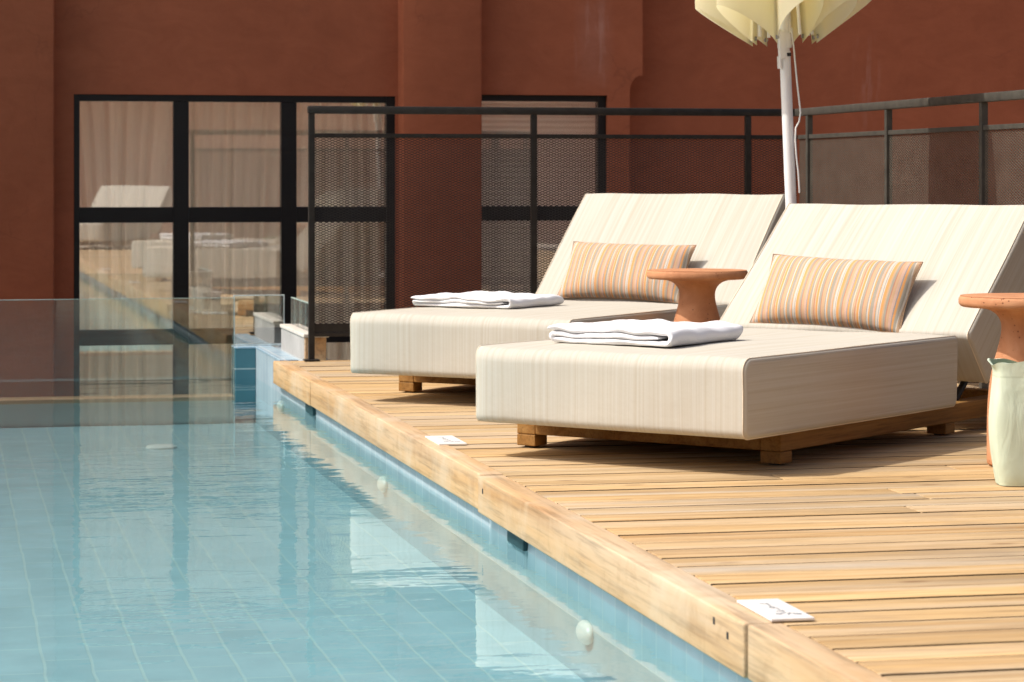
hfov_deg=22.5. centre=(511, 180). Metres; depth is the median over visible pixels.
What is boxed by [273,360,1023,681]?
deck
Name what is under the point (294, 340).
parapet
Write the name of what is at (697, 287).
side table
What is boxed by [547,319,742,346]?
towel
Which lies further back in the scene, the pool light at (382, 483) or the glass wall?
the glass wall
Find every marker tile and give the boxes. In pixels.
[425,435,466,444]
[737,599,814,621]
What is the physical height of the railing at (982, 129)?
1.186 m
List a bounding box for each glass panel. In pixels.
[233,294,284,345]
[291,297,307,330]
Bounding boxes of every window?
[74,94,394,380]
[482,95,605,292]
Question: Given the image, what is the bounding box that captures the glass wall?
[24,297,233,377]
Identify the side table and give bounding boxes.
[647,268,747,322]
[958,293,1023,465]
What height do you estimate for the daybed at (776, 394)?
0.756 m
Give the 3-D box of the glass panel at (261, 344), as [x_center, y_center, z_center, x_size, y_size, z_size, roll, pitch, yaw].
[-1.277,0.705,12.998,0.256,0.258,0.018,0,0,-12]
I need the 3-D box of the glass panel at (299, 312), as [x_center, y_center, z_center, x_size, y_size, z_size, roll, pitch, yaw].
[-1.017,0.648,12.489,0.015,0.133,0.745,0,0,-12]
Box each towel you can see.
[411,291,563,307]
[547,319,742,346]
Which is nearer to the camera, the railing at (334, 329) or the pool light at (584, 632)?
the pool light at (584, 632)
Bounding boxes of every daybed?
[350,193,785,391]
[475,203,1023,464]
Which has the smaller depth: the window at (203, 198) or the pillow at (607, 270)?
the pillow at (607, 270)
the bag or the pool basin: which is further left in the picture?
the pool basin
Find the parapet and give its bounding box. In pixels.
[280,324,325,359]
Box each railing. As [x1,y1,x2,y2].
[303,106,796,361]
[795,90,1023,388]
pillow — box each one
[557,241,695,302]
[749,254,922,332]
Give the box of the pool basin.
[0,345,751,681]
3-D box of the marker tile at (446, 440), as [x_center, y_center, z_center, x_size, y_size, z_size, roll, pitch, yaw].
[-0.213,0.835,8.277,0.090,0.006,0.260,0,0,-12]
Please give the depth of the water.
10.12 m
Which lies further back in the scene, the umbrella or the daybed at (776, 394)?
the umbrella
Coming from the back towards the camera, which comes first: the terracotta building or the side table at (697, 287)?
the terracotta building
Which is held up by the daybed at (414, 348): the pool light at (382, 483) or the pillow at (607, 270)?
the pillow at (607, 270)
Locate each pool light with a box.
[377,476,386,492]
[576,620,592,644]
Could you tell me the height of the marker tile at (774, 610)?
0.006 m
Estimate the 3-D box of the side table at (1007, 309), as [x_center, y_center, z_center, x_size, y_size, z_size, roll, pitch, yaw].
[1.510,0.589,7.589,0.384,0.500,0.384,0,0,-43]
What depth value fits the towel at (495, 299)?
10.15 m
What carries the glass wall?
on the pool basin
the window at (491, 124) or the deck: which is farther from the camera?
the window at (491, 124)
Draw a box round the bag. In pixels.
[987,358,1023,485]
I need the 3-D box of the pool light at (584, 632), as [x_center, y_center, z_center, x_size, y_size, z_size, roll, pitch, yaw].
[0.171,1.092,6.221,0.026,0.059,0.109,0,0,-12]
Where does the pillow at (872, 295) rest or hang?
on the daybed at (776, 394)
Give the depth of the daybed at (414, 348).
10.42 m
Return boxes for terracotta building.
[0,0,1023,381]
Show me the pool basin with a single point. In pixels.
(410, 575)
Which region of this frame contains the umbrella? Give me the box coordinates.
[695,0,870,206]

